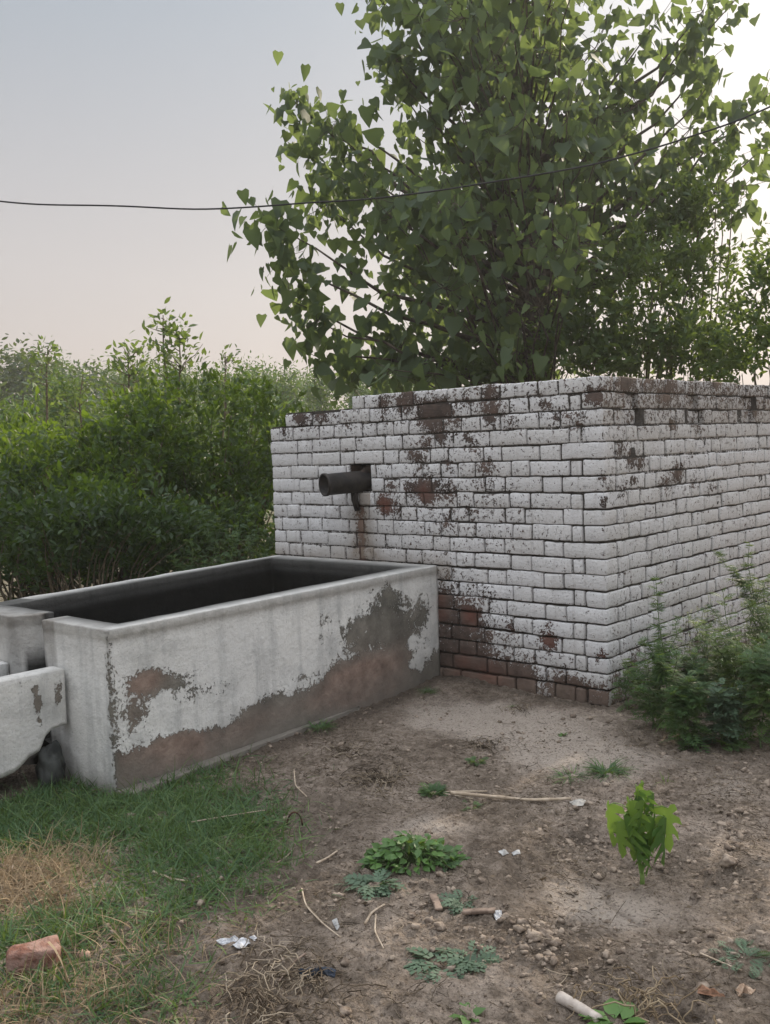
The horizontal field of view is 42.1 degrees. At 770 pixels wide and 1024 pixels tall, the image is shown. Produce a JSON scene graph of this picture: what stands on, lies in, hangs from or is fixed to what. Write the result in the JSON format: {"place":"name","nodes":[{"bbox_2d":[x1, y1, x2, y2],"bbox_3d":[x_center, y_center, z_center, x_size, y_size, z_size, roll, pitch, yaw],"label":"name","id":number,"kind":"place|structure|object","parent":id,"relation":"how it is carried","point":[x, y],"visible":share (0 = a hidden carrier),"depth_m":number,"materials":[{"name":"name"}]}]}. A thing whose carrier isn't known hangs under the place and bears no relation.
{"place":"outdoors","nodes":[
{"label":"outdoors","id":0,"kind":"place"},
{"bbox_2d":[0,485,769,1023],"bbox_3d":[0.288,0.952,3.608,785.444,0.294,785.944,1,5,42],"label":"ground","id":1,"kind":"structure","parent":0,"point":[640,903],"depth_m":3.00,"materials":[{"name":"soil"}]},
{"bbox_2d":[0,386,60,502],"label":"broad tree","id":2,"kind":"object","parent":1,"relation":"on","point":[3,414],"visible":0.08,"depth_m":14.94,"materials":[{"name":"green plant"}]},
{"bbox_2d":[0,450,64,600],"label":"shrub","id":3,"kind":"object","parent":1,"relation":"on","point":[4,516],"visible":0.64,"depth_m":6.89,"materials":[{"name":"green plant"}]},
{"bbox_2d":[0,661,66,777],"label":"channel trough","id":4,"kind":"object","parent":1,"relation":"on","point":[32,709],"visible":1,"depth_m":3.88,"materials":[{"name":"paint"}]},
{"bbox_2d":[5,936,62,979],"bbox_3d":[-0.898,1.144,2.559,0.138,0.083,0.090,-3,4,-14],"label":"broken brick","id":5,"kind":"object","parent":1,"relation":"on","point":[18,952],"visible":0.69,"depth_m":2.53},
{"bbox_2d":[23,335,65,487],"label":"young tree","id":6,"kind":"object","parent":1,"relation":"on","point":[34,358],"visible":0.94,"depth_m":11.45,"materials":[{"name":"green plant"}]},
{"bbox_2d":[35,740,65,788],"bbox_3d":[-1.327,1.014,3.954,0.115,0.221,0.110,-3,4,-7],"label":"stone","id":7,"kind":"object","parent":1,"relation":"on","point":[50,764],"visible":0.88,"depth_m":3.92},
{"bbox_2d":[29,357,100,432],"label":"plantation tree","id":8,"kind":"object","parent":1,"relation":"on","point":[65,392],"visible":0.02,"depth_m":31.27,"materials":[{"name":"green plant"}]},
{"bbox_2d":[44,354,95,420],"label":"plantation tree","id":9,"kind":"object","parent":1,"relation":"on","point":[71,367],"visible":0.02,"depth_m":38.14,"materials":[{"name":"green plant"}]},
{"bbox_2d":[56,373,98,484],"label":"young tree","id":10,"kind":"object","parent":1,"relation":"on","point":[80,395],"visible":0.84,"depth_m":10.96,"materials":[{"name":"green plant"}]},
{"bbox_2d":[0,385,158,598],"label":"hedge shrub","id":11,"kind":"object","parent":1,"relation":"on","point":[9,441],"visible":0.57,"depth_m":7.63,"materials":[{"name":"green plant"}]},
{"bbox_2d":[6,361,162,498],"bbox_3d":[-5.441,-0.991,16.965,3.493,3.165,3.330,1,5,42],"label":"broad tree","id":12,"kind":"object","parent":1,"relation":"on","point":[58,408],"visible":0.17,"depth_m":16.74,"materials":[{"name":"green plant"}]},
{"bbox_2d":[69,349,119,481],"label":"plantation tree","id":13,"kind":"object","parent":1,"relation":"on","point":[92,372],"visible":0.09,"depth_m":31.65,"materials":[{"name":"green plant"}]},
{"bbox_2d":[0,333,195,488],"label":"broad tree","id":14,"kind":"object","parent":1,"relation":"on","point":[9,380],"visible":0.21,"depth_m":29.30,"materials":[{"name":"plant"}]},
{"bbox_2d":[0,474,216,593],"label":"shrub","id":15,"kind":"object","parent":1,"relation":"on","point":[114,513],"visible":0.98,"depth_m":6.57,"materials":[{"name":"green plant"}]},
{"bbox_2d":[100,354,149,459],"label":"plantation tree","id":16,"kind":"object","parent":1,"relation":"on","point":[120,382],"visible":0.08,"depth_m":27.35,"materials":[{"name":"green plant"}]},
{"bbox_2d":[36,379,216,588],"bbox_3d":[-2.039,-0.110,8.149,1.510,1.990,2.380,-1,4,20],"label":"hedge shrub","id":17,"kind":"object","parent":1,"relation":"on","point":[139,431],"visible":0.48,"depth_m":7.96,"materials":[{"name":"green plant"}]},
{"bbox_2d":[93,330,162,486],"bbox_3d":[-2.695,-0.593,10.515,0.759,2.631,0.741,1,5,42],"label":"young tree","id":18,"kind":"object","parent":1,"relation":"on","point":[118,364],"visible":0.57,"depth_m":10.48,"materials":[{"name":"green plant"}]},
{"bbox_2d":[0,417,274,599],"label":"hedge shrub","id":19,"kind":"object","parent":1,"relation":"on","point":[215,464],"visible":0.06,"depth_m":9.01,"materials":[{"name":"green plant"}]},
{"bbox_2d":[0,480,276,599],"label":"shrub","id":20,"kind":"object","parent":1,"relation":"on","point":[201,543],"visible":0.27,"depth_m":7.33,"materials":[{"name":"green plant"}]},
{"bbox_2d":[0,811,296,1023],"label":"dead grass","id":21,"kind":"structure","parent":1,"relation":"on","point":[20,875],"depth_m":2.81,"materials":[{"name":"plant"}]},
{"bbox_2d":[125,344,181,484],"bbox_3d":[-6.325,-2.295,26.750,1.817,4.485,1.873,0,4,26],"label":"plantation tree","id":22,"kind":"object","parent":1,"relation":"on","point":[143,377],"visible":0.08,"depth_m":26.60,"materials":[{"name":"green plant"}]},
{"bbox_2d":[142,297,187,560],"bbox_3d":[-2.178,-0.722,10.158,0.477,2.891,0.440,1,5,42],"label":"young tree","id":23,"kind":"object","parent":1,"relation":"on","point":[162,323],"visible":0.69,"depth_m":10.06,"materials":[{"name":"green plant"}]},
{"bbox_2d":[146,347,196,495],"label":"plantation tree","id":24,"kind":"object","parent":1,"relation":"on","point":[164,374],"visible":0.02,"depth_m":31.19,"materials":[{"name":"green plant"}]},
{"bbox_2d":[146,312,217,491],"bbox_3d":[-2.042,-0.624,10.047,0.601,2.694,0.549,-5,5,-35],"label":"young tree","id":25,"kind":"object","parent":1,"relation":"on","point":[185,335],"visible":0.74,"depth_m":9.95,"materials":[{"name":"green plant"}]},
{"bbox_2d":[0,740,363,1023],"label":"green grass","id":26,"kind":"structure","parent":1,"relation":"on","point":[15,809],"depth_m":3.20,"materials":[{"name":"plant"}]},
{"bbox_2d":[155,353,217,480],"bbox_3d":[-5.733,-2.270,28.004,2.480,4.371,2.353,-5,5,-39],"label":"plantation tree","id":27,"kind":"object","parent":1,"relation":"on","point":[187,383],"visible":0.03,"depth_m":27.80,"materials":[{"name":"green plant"}]},
{"bbox_2d":[167,535,217,571],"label":"weed","id":28,"kind":"object","parent":1,"relation":"on","point":[183,566],"visible":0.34,"depth_m":6.57,"materials":[{"name":"green plant"}]},
{"bbox_2d":[176,363,216,477],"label":"plantation tree","id":29,"kind":"object","parent":1,"relation":"on","point":[193,373],"visible":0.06,"depth_m":32.23,"materials":[{"name":"green plant"}]},
{"bbox_2d":[180,485,229,567],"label":"weed","id":30,"kind":"object","parent":1,"relation":"on","point":[202,512],"visible":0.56,"depth_m":6.81,"materials":[{"name":"green plant"}]},
{"bbox_2d":[120,356,308,576],"bbox_3d":[-1.358,-0.235,8.349,1.710,2.165,2.649,-2,4,3],"label":"hedge shrub","id":31,"kind":"object","parent":1,"relation":"on","point":[244,478],"visible":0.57,"depth_m":8.35,"materials":[{"name":"green plant"}]},
{"bbox_2d":[194,365,236,489],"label":"plantation tree","id":32,"kind":"object","parent":1,"relation":"on","point":[223,411],"visible":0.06,"depth_m":27.74,"materials":[{"name":"green plant"}]},
{"bbox_2d":[0,555,439,796],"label":"water tank","id":33,"kind":"object","parent":1,"relation":"on","point":[171,671],"visible":0.91,"depth_m":4.42,"materials":[{"name":"paint"}]},
{"bbox_2d":[202,525,240,566],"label":"weed","id":34,"kind":"object","parent":1,"relation":"on","point":[228,554],"visible":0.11,"depth_m":6.58,"materials":[{"name":"green plant"}]},
{"bbox_2d":[209,343,249,476],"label":"young tree","id":35,"kind":"object","parent":1,"relation":"on","point":[228,358],"visible":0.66,"depth_m":11.98,"materials":[{"name":"green plant"}]},
{"bbox_2d":[216,935,256,948],"bbox_3d":[-0.382,1.126,2.632,0.079,0.027,0.097,1,5,42],"label":"foil wrapper","id":36,"kind":"object","parent":1,"relation":"on","point":[239,943],"visible":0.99,"depth_m":2.62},
{"bbox_2d":[212,501,262,563],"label":"weed","id":37,"kind":"object","parent":1,"relation":"on","point":[254,535],"visible":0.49,"depth_m":6.75,"materials":[{"name":"green plant"}]},
{"bbox_2d":[164,365,317,529],"bbox_3d":[-2.252,-0.940,16.003,3.326,2.838,3.461,1,5,42],"label":"broad tree","id":38,"kind":"object","parent":1,"relation":"on","point":[249,374],"visible":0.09,"depth_m":15.87,"materials":[{"name":"green plant"}]},
{"bbox_2d":[232,350,263,490],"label":"plantation tree","id":39,"kind":"object","parent":1,"relation":"on","point":[247,372],"visible":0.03,"depth_m":26.89,"materials":[{"name":"green plant"}]},
{"bbox_2d":[242,356,291,475],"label":"plantation tree","id":40,"kind":"object","parent":1,"relation":"on","point":[266,374],"visible":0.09,"depth_m":32.46,"materials":[{"name":"green plant"}]},
{"bbox_2d":[203,963,346,1023],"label":"dry root tangle","id":41,"kind":"object","parent":1,"relation":"on","point":[264,1004],"visible":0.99,"depth_m":2.29,"materials":[{"name":"plant"}]},
{"bbox_2d":[260,360,314,465],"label":"plantation tree","id":42,"kind":"object","parent":1,"relation":"on","point":[284,390],"visible":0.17,"depth_m":26.35,"materials":[{"name":"green plant"}]},
{"bbox_2d":[202,930,386,1023],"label":"dry root tangle","id":43,"kind":"object","parent":1,"relation":"on","point":[285,975],"visible":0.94,"depth_m":2.41,"materials":[{"name":"plant"}]},
{"bbox_2d":[272,357,318,425],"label":"plantation tree","id":44,"kind":"object","parent":1,"relation":"on","point":[295,384],"visible":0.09,"depth_m":32.66,"materials":[{"name":"green plant"}]},
{"bbox_2d":[295,358,322,411],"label":"plantation tree","id":45,"kind":"object","parent":1,"relation":"on","point":[305,378],"visible":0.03,"depth_m":38.83,"materials":[{"name":"green plant"}]},
{"bbox_2d":[296,359,332,412],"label":"plantation tree","id":46,"kind":"object","parent":1,"relation":"on","point":[309,389],"visible":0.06,"depth_m":31.58,"materials":[{"name":"green plant"}]},
{"bbox_2d":[298,966,335,977],"bbox_3d":[-0.164,1.127,2.447,0.086,0.031,0.064,-3,4,-21],"label":"cloth scrap","id":47,"kind":"object","parent":1,"relation":"on","point":[328,972],"visible":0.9,"depth_m":2.44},
{"bbox_2d":[303,717,337,733],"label":"grass tuft","id":48,"kind":"object","parent":1,"relation":"on","point":[323,724],"visible":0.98,"depth_m":4.65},
{"bbox_2d":[301,888,340,937],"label":"dry stalk","id":49,"kind":"object","parent":1,"relation":"on","point":[316,916],"visible":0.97,"depth_m":2.77,"materials":[{"name":"plant"}]},
{"bbox_2d":[302,355,342,411],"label":"plantation tree","id":50,"kind":"object","parent":1,"relation":"on","point":[324,392],"visible":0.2,"depth_m":27.51,"materials":[{"name":"green plant"}]},
{"bbox_2d":[321,741,376,758],"bbox_3d":[-0.156,1.018,4.280,0.246,0.030,0.247,-3,4,-8],"label":"dry root tangle","id":51,"kind":"object","parent":1,"relation":"on","point":[340,749],"visible":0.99,"depth_m":4.28,"materials":[{"name":"plant"}]},
{"bbox_2d":[336,372,369,409],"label":"plantation tree","id":52,"kind":"object","parent":1,"relation":"on","point":[353,393],"visible":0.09,"depth_m":25.88,"materials":[{"name":"green plant"}]},
{"bbox_2d":[342,868,406,901],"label":"silver weed","id":53,"kind":"object","parent":1,"relation":"on","point":[366,880],"visible":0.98,"depth_m":2.96,"materials":[{"name":"green plant"}]},
{"bbox_2d":[331,763,430,797],"bbox_3d":[-0.036,1.030,3.841,0.361,0.049,0.359,-4,4,-25],"label":"dry root tangle","id":54,"kind":"object","parent":1,"relation":"on","point":[378,779],"visible":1,"depth_m":3.86,"materials":[{"name":"plant"}]},
{"bbox_2d":[0,690,769,1023],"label":"soil lumps","id":55,"kind":"object","parent":1,"relation":"on","point":[552,940],"visible":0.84,"depth_m":2.84,"materials":[{"name":"soil"}]},
{"bbox_2d":[0,690,769,1023],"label":"straw litter","id":56,"kind":"object","parent":1,"relation":"on","point":[348,924],"visible":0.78,"depth_m":2.97,"materials":[{"name":"plant"}]},
{"bbox_2d":[356,830,467,875],"bbox_3d":[0.085,1.054,3.106,0.318,0.121,0.209,-4,4,-24],"label":"leafy weed","id":57,"kind":"object","parent":1,"relation":"on","point":[417,849],"visible":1,"depth_m":3.08,"materials":[{"name":"green plant"}]},
{"bbox_2d":[418,781,447,797],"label":"weed","id":58,"kind":"object","parent":1,"relation":"on","point":[432,788],"visible":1,"depth_m":3.74,"materials":[{"name":"green plant"}]},
{"bbox_2d":[429,893,442,910],"bbox_3d":[0.143,1.098,2.815,0.024,0.013,0.103,-3,4,-7],"label":"wood chip","id":59,"kind":"object","parent":1,"relation":"on","point":[437,905],"visible":1,"depth_m":2.80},
{"bbox_2d":[433,922,446,930],"bbox_3d":[0.148,1.114,2.683,0.034,0.023,0.030,1,5,42],"label":"soil clod","id":60,"kind":"object","parent":1,"relation":"on","point":[440,926],"visible":1,"depth_m":2.68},
{"bbox_2d":[403,946,486,983],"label":"silver weed","id":61,"kind":"object","parent":1,"relation":"on","point":[415,963],"visible":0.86,"depth_m":2.49,"materials":[{"name":"green plant"}]},
{"bbox_2d":[424,852,470,871],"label":"leafy weed","id":62,"kind":"object","parent":1,"relation":"on","point":[452,864],"visible":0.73,"depth_m":3.06,"materials":[{"name":"green plant"}]},
{"bbox_2d":[437,889,477,915],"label":"silver weed","id":63,"kind":"object","parent":1,"relation":"on","point":[454,902],"visible":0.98,"depth_m":2.80,"materials":[{"name":"green plant"}]},
{"bbox_2d":[449,1002,485,1023],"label":"weed","id":64,"kind":"object","parent":1,"relation":"on","point":[476,1011],"visible":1,"depth_m":2.27,"materials":[{"name":"green plant"}]},
{"bbox_2d":[433,940,502,978],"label":"silver weed","id":65,"kind":"object","parent":1,"relation":"on","point":[486,956],"visible":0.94,"depth_m":2.52,"materials":[{"name":"green plant"}]},
{"bbox_2d":[465,756,488,765],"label":"weed","id":66,"kind":"object","parent":1,"relation":"on","point":[473,758],"visible":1,"depth_m":4.05,"materials":[{"name":"green plant"}]},
{"bbox_2d":[462,907,495,914],"bbox_3d":[0.255,1.086,2.718,0.093,0.022,0.021,-1,4,14],"label":"bark strip","id":67,"kind":"object","parent":1,"relation":"on","point":[478,911],"visible":1,"depth_m":2.71,"materials":[{"name":"brown wood"}]},
{"bbox_2d":[453,735,514,754],"bbox_3d":[0.435,0.989,4.303,0.218,0.034,0.250,1,5,42],"label":"dry root tangle","id":68,"kind":"object","parent":1,"relation":"on","point":[480,745],"visible":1,"depth_m":4.28,"materials":[{"name":"plant"}]},
{"bbox_2d":[220,0,769,407],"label":"poplar tree","id":69,"kind":"object","parent":1,"relation":"on","point":[517,54],"visible":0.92,"depth_m":8.96,"materials":[{"name":"green plant"}]},
{"bbox_2d":[450,791,570,801],"bbox_3d":[0.455,1.035,3.633,0.436,0.028,0.030,-2,4,9],"label":"dry cane","id":70,"kind":"object","parent":1,"relation":"on","point":[500,796],"visible":1,"depth_m":3.62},
{"bbox_2d":[496,701,531,715],"bbox_3d":[0.652,0.942,4.837,0.201,0.041,0.216,1,5,42],"label":"dry root tangle","id":71,"kind":"object","parent":1,"relation":"on","point":[519,708],"visible":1,"depth_m":4.82,"materials":[{"name":"plant"}]},
{"bbox_2d":[271,376,769,705],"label":"brick enclosure","id":72,"kind":"object","parent":1,"relation":"on","point":[549,528],"visible":0.72,"depth_m":5.28,"materials":[{"name":"brick"}]},
{"bbox_2d":[319,464,371,510],"bbox_3d":[-0.153,-0.145,5.816,0.457,0.279,0.132,-4,4,-30],"label":"delivery pipe","id":73,"kind":"object","parent":72,"relation":"attached to","point":[353,483],"visible":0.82,"depth_m":5.75,"materials":[{"name":"black metal"}]},
{"bbox_2d":[413,297,634,388],"bbox_3d":[1.321,-0.709,9.201,2.304,2.798,1.779,1,5,42],"label":"thicket shrub","id":74,"kind":"object","parent":1,"relation":"on","point":[487,367],"visible":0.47,"depth_m":8.67,"materials":[{"name":"green plant"}]},
{"bbox_2d":[525,929,542,941],"bbox_3d":[0.383,1.092,2.571,0.045,0.026,0.039,1,5,42],"label":"soil clod","id":75,"kind":"object","parent":1,"relation":"on","point":[530,935],"visible":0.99,"depth_m":2.56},
{"bbox_2d":[547,763,589,786],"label":"grass tuft","id":76,"kind":"object","parent":1,"relation":"on","point":[570,776],"visible":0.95,"depth_m":3.86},
{"bbox_2d":[555,991,602,1022],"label":"pipe","id":77,"kind":"object","parent":1,"relation":"on","point":[564,999],"visible":0.97,"depth_m":2.26,"materials":[{"name":"white plastic"}]},
{"bbox_2d":[582,756,637,781],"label":"grass tuft","id":78,"kind":"object","parent":1,"relation":"on","point":[613,768],"visible":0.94,"depth_m":3.88,"materials":[{"name":"green plant"}]},
{"bbox_2d":[579,998,646,1023],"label":"weed","id":79,"kind":"object","parent":1,"relation":"on","point":[615,1009],"visible":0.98,"depth_m":2.23,"materials":[{"name":"green plant"}]},
{"bbox_2d":[611,665,639,714],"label":"tall weed","id":80,"kind":"object","parent":1,"relation":"on","point":[620,682],"visible":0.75,"depth_m":4.73,"materials":[{"name":"green plant"}]},
{"bbox_2d":[510,161,766,381],"bbox_3d":[2.330,-1.195,8.677,2.072,3.755,2.063,1,5,42],"label":"thicket shrub","id":81,"kind":"object","parent":1,"relation":"on","point":[683,329],"visible":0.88,"depth_m":8.41,"materials":[{"name":"green plant"}]},
{"bbox_2d":[566,965,719,1023],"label":"dry root tangle","id":82,"kind":"object","parent":1,"relation":"on","point":[641,1011],"visible":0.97,"depth_m":2.27,"materials":[{"name":"brown plant"}]},
{"bbox_2d":[605,780,681,884],"bbox_3d":[0.736,0.950,2.938,0.190,0.327,0.218,1,5,42],"label":"papaya sapling","id":83,"kind":"object","parent":1,"relation":"on","point":[634,825],"visible":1,"depth_m":2.89,"materials":[{"name":"green plant"}]},
{"bbox_2d":[623,652,673,729],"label":"tall weed","id":84,"kind":"object","parent":1,"relation":"on","point":[640,706],"visible":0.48,"depth_m":4.44,"materials":[{"name":"green plant"}]},
{"bbox_2d":[643,638,674,702],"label":"tall weed","id":85,"kind":"object","parent":1,"relation":"on","point":[658,688],"visible":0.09,"depth_m":4.73,"materials":[{"name":"green plant"}]},
{"bbox_2d":[620,576,711,736],"bbox_3d":[1.246,0.636,4.305,0.364,0.715,0.380,-5,4,-34],"label":"tall weed","id":86,"kind":"object","parent":1,"relation":"on","point":[665,673],"visible":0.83,"depth_m":4.31,"materials":[{"name":"green plant"}]},
{"bbox_2d":[591,124,752,380],"bbox_3d":[2.595,-1.378,8.982,1.504,4.058,0.992,-2,4,7],"label":"thicket shrub","id":87,"kind":"object","parent":1,"relation":"on","point":[671,213],"visible":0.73,"depth_m":8.78,"materials":[{"name":"green plant"}]},
{"bbox_2d":[658,670,714,752],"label":"tall weed","id":88,"kind":"object","parent":1,"relation":"on","point":[692,701],"visible":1,"depth_m":4.13,"materials":[{"name":"green plant"}]},
{"bbox_2d":[673,648,711,697],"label":"tall weed","id":89,"kind":"object","parent":1,"relation":"on","point":[690,665],"visible":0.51,"depth_m":4.77,"materials":[{"name":"green plant"}]},
{"bbox_2d":[679,607,734,696],"bbox_3d":[1.602,0.709,4.928,0.343,0.476,0.256,1,5,42],"label":"tall weed","id":90,"kind":"object","parent":1,"relation":"on","point":[699,643],"visible":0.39,"depth_m":4.94,"materials":[{"name":"green plant"}]},
{"bbox_2d":[697,985,724,996],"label":"dead leaf","id":91,"kind":"object","parent":1,"relation":"on","point":[703,988],"visible":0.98,"depth_m":2.31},
{"bbox_2d":[677,729,753,752],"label":"weed","id":92,"kind":"object","parent":1,"relation":"on","point":[734,744],"visible":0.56,"depth_m":4.16,"materials":[{"name":"green plant"}]},
{"bbox_2d":[672,584,769,727],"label":"tall weed","id":93,"kind":"object","parent":1,"relation":"on","point":[731,667],"visible":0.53,"depth_m":4.42,"materials":[{"name":"green plant"}]},
{"bbox_2d":[676,211,769,384],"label":"thicket shrub","id":94,"kind":"object","parent":1,"relation":"on","point":[757,324],"visible":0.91,"depth_m":7.68,"materials":[{"name":"green plant"}]},
{"bbox_2d":[699,677,749,751],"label":"tall weed","id":95,"kind":"object","parent":1,"relation":"on","point":[723,707],"visible":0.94,"depth_m":4.14,"materials":[{"name":"green plant"}]},
{"bbox_2d":[705,632,745,703],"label":"tall weed","id":96,"kind":"object","parent":1,"relation":"on","point":[717,676],"visible":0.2,"depth_m":4.70,"materials":[{"name":"green plant"}]},
{"bbox_2d":[719,853,737,867],"bbox_3d":[1.027,1.040,2.979,0.053,0.037,0.050,1,5,42],"label":"soil clod","id":97,"kind":"object","parent":1,"relation":"on","point":[727,861],"visible":0.96,"depth_m":2.97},
{"bbox_2d":[707,541,769,655],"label":"tall weed","id":98,"kind":"object","parent":1,"relation":"on","point":[736,575],"visible":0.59,"depth_m":5.26,"materials":[{"name":"green plant"}]},
{"bbox_2d":[709,938,769,979],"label":"silver weed","id":99,"kind":"object","parent":1,"relation":"on","point":[746,951],"visible":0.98,"depth_m":2.45,"materials":[{"name":"green plant"}]},
{"bbox_2d":[716,719,769,742],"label":"weed","id":100,"kind":"object","parent":1,"relation":"on","point":[747,727],"visible":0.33,"depth_m":4.31,"materials":[{"name":"green plant"}]},
{"bbox_2d":[718,577,769,698],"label":"tall weed","id":101,"kind":"object","parent":1,"relation":"on","point":[767,619],"visible":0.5,"depth_m":4.75,"materials":[{"name":"green plant"}]},
{"bbox_2d":[736,983,755,996],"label":"dead leaf","id":102,"kind":"object","parent":1,"relation":"on","point":[742,988],"visible":1,"depth_m":2.32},
{"bbox_2d":[731,617,769,747],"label":"tall weed","id":103,"kind":"object","parent":1,"relation":"on","point":[760,665],"visible":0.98,"depth_m":4.11,"materials":[{"name":"green plant"}]},
{"bbox_2d":[745,625,769,723],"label":"tall weed","id":104,"kind":"object","parent":1,"relation":"on","point":[758,644],"visible":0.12,"depth_m":4.34,"materials":[{"name":"green plant"}]},
{"bbox_2d":[747,70,769,187],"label":"tree","id":105,"kind":"object","parent":1,"relation":"on","point":[762,151],"visible":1,"depth_m":8.16,"materials":[{"name":"green plant"}]},
{"bbox_2d":[0,106,769,209],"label":"overhead cable","id":106,"kind":"object","parent":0,"point":[747,116],"visible":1,"depth_m":5.38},
{"bbox_2d":[0,0,769,445],"label":"sky","id":107,"kind":"structure","parent":0,"point":[151,103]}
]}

